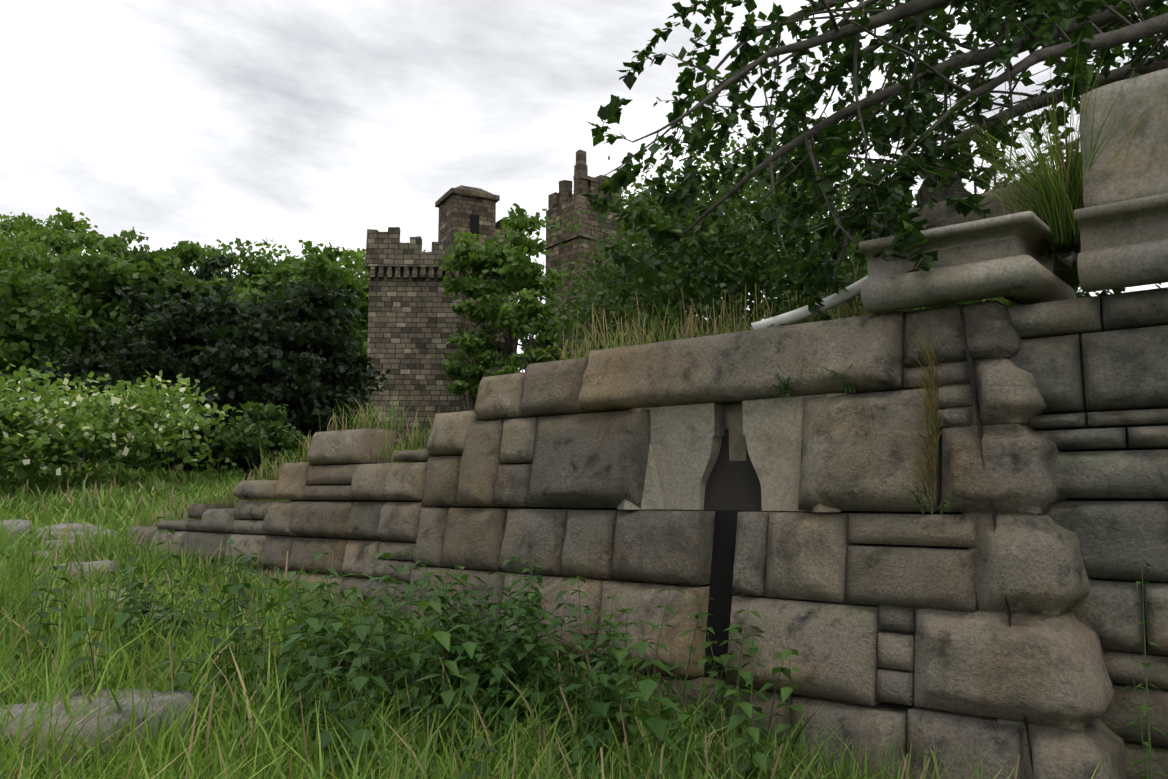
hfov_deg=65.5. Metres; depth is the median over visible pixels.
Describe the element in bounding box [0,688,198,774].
fallen block
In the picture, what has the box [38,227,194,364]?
hillside tree
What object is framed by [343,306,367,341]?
hillside tree
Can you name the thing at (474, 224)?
turret windows
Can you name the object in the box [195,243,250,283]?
hillside tree
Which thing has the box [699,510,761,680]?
arrow slit
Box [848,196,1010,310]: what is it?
tree
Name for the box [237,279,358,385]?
yew tree
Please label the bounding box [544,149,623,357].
ruin tower
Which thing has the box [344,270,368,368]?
hillside tree
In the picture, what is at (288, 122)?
sky
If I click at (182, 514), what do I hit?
grass
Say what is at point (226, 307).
bush
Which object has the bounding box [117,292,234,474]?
bush
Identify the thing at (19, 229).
hillside tree
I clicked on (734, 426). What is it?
stone block
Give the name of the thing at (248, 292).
hillside tree
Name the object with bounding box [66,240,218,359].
hillside tree
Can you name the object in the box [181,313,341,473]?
bush
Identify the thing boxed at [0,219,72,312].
hillside tree
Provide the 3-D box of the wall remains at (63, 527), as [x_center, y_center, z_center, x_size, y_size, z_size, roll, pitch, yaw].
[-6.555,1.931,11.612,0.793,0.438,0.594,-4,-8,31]
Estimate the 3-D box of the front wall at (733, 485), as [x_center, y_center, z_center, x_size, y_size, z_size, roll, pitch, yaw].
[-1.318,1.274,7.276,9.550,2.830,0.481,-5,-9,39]
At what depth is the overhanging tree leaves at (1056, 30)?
5.76 m
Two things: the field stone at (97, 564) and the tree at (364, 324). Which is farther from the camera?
the tree at (364, 324)
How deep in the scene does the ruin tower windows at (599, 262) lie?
48.64 m
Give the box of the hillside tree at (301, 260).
[267,249,366,317]
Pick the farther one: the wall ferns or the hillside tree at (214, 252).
the hillside tree at (214, 252)
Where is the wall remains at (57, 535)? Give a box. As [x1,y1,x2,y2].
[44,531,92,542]
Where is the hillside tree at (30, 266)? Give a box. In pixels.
[3,249,49,284]
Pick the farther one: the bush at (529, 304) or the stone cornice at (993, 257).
the bush at (529, 304)
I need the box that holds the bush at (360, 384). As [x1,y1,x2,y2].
[314,304,390,429]
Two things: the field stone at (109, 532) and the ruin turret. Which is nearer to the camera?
the field stone at (109, 532)
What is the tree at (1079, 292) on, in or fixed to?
on the ground
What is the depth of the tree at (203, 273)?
37.19 m
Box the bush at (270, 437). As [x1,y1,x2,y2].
[209,401,311,474]
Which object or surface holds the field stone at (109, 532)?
on the ground
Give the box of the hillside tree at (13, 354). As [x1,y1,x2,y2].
[0,227,118,378]
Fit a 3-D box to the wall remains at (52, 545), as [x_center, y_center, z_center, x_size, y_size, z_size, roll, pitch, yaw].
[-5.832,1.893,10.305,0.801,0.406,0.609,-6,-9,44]
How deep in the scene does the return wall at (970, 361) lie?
4.56 m
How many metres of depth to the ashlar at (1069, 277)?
5.79 m
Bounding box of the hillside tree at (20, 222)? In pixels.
[14,215,97,271]
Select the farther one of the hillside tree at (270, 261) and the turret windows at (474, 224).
the hillside tree at (270, 261)
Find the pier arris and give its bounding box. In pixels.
[939,357,1094,778]
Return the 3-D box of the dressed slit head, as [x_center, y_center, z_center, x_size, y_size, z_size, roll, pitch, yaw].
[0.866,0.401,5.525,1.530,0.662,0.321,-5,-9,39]
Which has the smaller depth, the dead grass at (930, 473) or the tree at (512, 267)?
the dead grass at (930, 473)
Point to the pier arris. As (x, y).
(1011, 722)
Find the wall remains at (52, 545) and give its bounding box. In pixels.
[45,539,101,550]
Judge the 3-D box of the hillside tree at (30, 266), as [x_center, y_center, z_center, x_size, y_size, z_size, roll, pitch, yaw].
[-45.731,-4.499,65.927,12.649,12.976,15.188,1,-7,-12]
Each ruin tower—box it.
[357,227,468,447]
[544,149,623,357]
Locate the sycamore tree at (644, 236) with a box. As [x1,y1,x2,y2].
[604,192,725,325]
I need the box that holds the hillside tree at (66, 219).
[21,207,137,313]
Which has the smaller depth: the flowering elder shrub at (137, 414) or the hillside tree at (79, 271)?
the flowering elder shrub at (137, 414)
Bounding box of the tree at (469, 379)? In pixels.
[443,300,501,410]
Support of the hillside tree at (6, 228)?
on the ground
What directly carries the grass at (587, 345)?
on the ground
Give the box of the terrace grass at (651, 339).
[393,277,1160,462]
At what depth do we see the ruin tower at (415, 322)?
46.77 m
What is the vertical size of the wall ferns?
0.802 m
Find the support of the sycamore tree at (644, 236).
on the ground
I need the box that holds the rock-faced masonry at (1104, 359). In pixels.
[1006,287,1167,778]
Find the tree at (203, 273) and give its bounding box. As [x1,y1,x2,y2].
[147,253,238,361]
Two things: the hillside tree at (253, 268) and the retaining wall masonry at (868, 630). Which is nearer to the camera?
the retaining wall masonry at (868, 630)
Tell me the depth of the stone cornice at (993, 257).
4.73 m
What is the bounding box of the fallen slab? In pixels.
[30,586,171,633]
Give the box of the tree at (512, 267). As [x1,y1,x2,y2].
[432,203,569,372]
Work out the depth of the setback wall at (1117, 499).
4.51 m
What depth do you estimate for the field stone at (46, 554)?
9.46 m
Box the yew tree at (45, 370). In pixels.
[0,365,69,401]
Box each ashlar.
[871,184,1072,270]
[993,180,1080,285]
[1080,68,1167,207]
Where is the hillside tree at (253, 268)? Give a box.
[221,247,291,296]
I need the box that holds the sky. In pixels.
[0,0,1167,371]
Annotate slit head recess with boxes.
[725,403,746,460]
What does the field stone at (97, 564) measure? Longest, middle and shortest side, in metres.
0.642 x 0.497 x 0.490 m
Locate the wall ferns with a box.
[767,364,954,513]
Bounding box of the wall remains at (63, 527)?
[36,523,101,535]
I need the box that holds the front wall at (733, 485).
[206,403,968,707]
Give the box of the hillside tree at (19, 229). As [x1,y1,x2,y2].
[0,212,75,254]
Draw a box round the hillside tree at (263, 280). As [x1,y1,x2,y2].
[240,261,336,317]
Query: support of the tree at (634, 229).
on the ground
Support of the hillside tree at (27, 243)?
on the ground
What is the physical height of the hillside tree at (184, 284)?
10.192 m
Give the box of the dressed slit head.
[617,393,846,511]
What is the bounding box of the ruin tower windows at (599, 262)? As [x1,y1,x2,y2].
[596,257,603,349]
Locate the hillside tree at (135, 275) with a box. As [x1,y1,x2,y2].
[45,260,226,353]
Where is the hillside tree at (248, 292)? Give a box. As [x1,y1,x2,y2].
[212,284,367,365]
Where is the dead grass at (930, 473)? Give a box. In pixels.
[884,310,952,502]
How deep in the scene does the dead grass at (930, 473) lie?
4.58 m
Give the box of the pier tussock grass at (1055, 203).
[918,42,1167,260]
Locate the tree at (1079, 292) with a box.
[985,177,1098,294]
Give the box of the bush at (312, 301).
[255,279,374,470]
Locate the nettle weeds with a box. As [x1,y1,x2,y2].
[13,511,805,778]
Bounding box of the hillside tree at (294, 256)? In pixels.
[216,249,304,275]
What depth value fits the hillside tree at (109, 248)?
64.02 m
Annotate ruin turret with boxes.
[435,185,517,410]
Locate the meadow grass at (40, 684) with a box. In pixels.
[0,460,1100,778]
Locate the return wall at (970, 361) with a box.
[958,303,1032,772]
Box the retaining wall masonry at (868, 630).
[128,300,1126,778]
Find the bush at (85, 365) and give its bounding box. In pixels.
[38,325,124,463]
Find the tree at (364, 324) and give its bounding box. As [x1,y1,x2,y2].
[355,249,425,340]
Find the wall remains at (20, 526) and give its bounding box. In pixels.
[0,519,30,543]
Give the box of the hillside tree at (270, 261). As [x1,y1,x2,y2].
[191,249,302,283]
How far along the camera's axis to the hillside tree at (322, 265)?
60.31 m
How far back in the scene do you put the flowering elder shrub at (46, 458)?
20.13 m
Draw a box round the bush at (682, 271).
[497,102,966,357]
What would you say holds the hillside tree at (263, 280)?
on the ground
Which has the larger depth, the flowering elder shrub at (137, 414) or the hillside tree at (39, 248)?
the hillside tree at (39, 248)
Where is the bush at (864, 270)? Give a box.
[793,221,928,323]
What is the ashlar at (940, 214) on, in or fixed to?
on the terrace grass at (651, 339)
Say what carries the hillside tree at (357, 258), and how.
on the ground
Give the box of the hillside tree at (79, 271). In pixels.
[0,249,135,370]
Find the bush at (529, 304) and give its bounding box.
[496,288,573,374]
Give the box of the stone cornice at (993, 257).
[859,211,1076,313]
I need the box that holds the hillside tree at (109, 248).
[75,236,184,301]
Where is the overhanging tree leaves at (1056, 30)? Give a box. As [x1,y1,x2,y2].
[581,0,1167,327]
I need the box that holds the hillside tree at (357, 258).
[247,238,369,333]
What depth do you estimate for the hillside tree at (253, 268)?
70.01 m
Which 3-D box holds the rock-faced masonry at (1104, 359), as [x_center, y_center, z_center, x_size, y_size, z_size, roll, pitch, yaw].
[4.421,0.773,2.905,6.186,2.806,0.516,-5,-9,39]
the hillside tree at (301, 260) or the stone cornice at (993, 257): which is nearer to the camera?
the stone cornice at (993, 257)
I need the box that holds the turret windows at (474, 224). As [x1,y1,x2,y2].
[470,214,478,236]
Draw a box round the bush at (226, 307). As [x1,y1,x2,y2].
[130,283,276,470]
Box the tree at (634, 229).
[622,203,686,321]
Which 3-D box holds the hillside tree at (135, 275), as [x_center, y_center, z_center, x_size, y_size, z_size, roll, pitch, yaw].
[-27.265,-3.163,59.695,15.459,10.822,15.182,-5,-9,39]
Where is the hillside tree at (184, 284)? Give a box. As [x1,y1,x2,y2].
[114,263,267,340]
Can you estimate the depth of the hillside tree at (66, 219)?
68.62 m
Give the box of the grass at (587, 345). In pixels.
[391,259,919,462]
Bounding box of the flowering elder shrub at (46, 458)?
[0,376,116,492]
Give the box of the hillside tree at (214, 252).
[173,238,263,300]
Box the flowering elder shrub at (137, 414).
[0,358,252,488]
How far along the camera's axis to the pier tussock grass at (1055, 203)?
4.76 m
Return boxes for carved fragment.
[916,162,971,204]
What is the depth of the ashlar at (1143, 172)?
4.46 m
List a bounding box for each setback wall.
[1042,411,1167,581]
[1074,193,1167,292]
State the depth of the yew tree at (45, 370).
35.50 m
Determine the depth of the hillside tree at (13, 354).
50.93 m
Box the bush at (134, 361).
[60,283,179,469]
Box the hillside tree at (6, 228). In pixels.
[0,212,64,255]
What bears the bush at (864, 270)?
on the ground
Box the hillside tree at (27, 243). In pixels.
[0,231,49,368]
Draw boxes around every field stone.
[21,550,59,561]
[39,529,116,540]
[49,560,120,580]
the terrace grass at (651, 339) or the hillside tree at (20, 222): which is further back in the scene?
the hillside tree at (20, 222)
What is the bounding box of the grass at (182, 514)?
[129,389,440,526]
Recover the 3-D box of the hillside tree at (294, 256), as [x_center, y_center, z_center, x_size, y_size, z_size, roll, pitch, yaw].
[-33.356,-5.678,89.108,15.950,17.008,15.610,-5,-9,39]
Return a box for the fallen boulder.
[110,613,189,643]
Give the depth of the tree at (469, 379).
41.13 m
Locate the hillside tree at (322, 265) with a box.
[257,240,368,365]
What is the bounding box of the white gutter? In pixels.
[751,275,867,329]

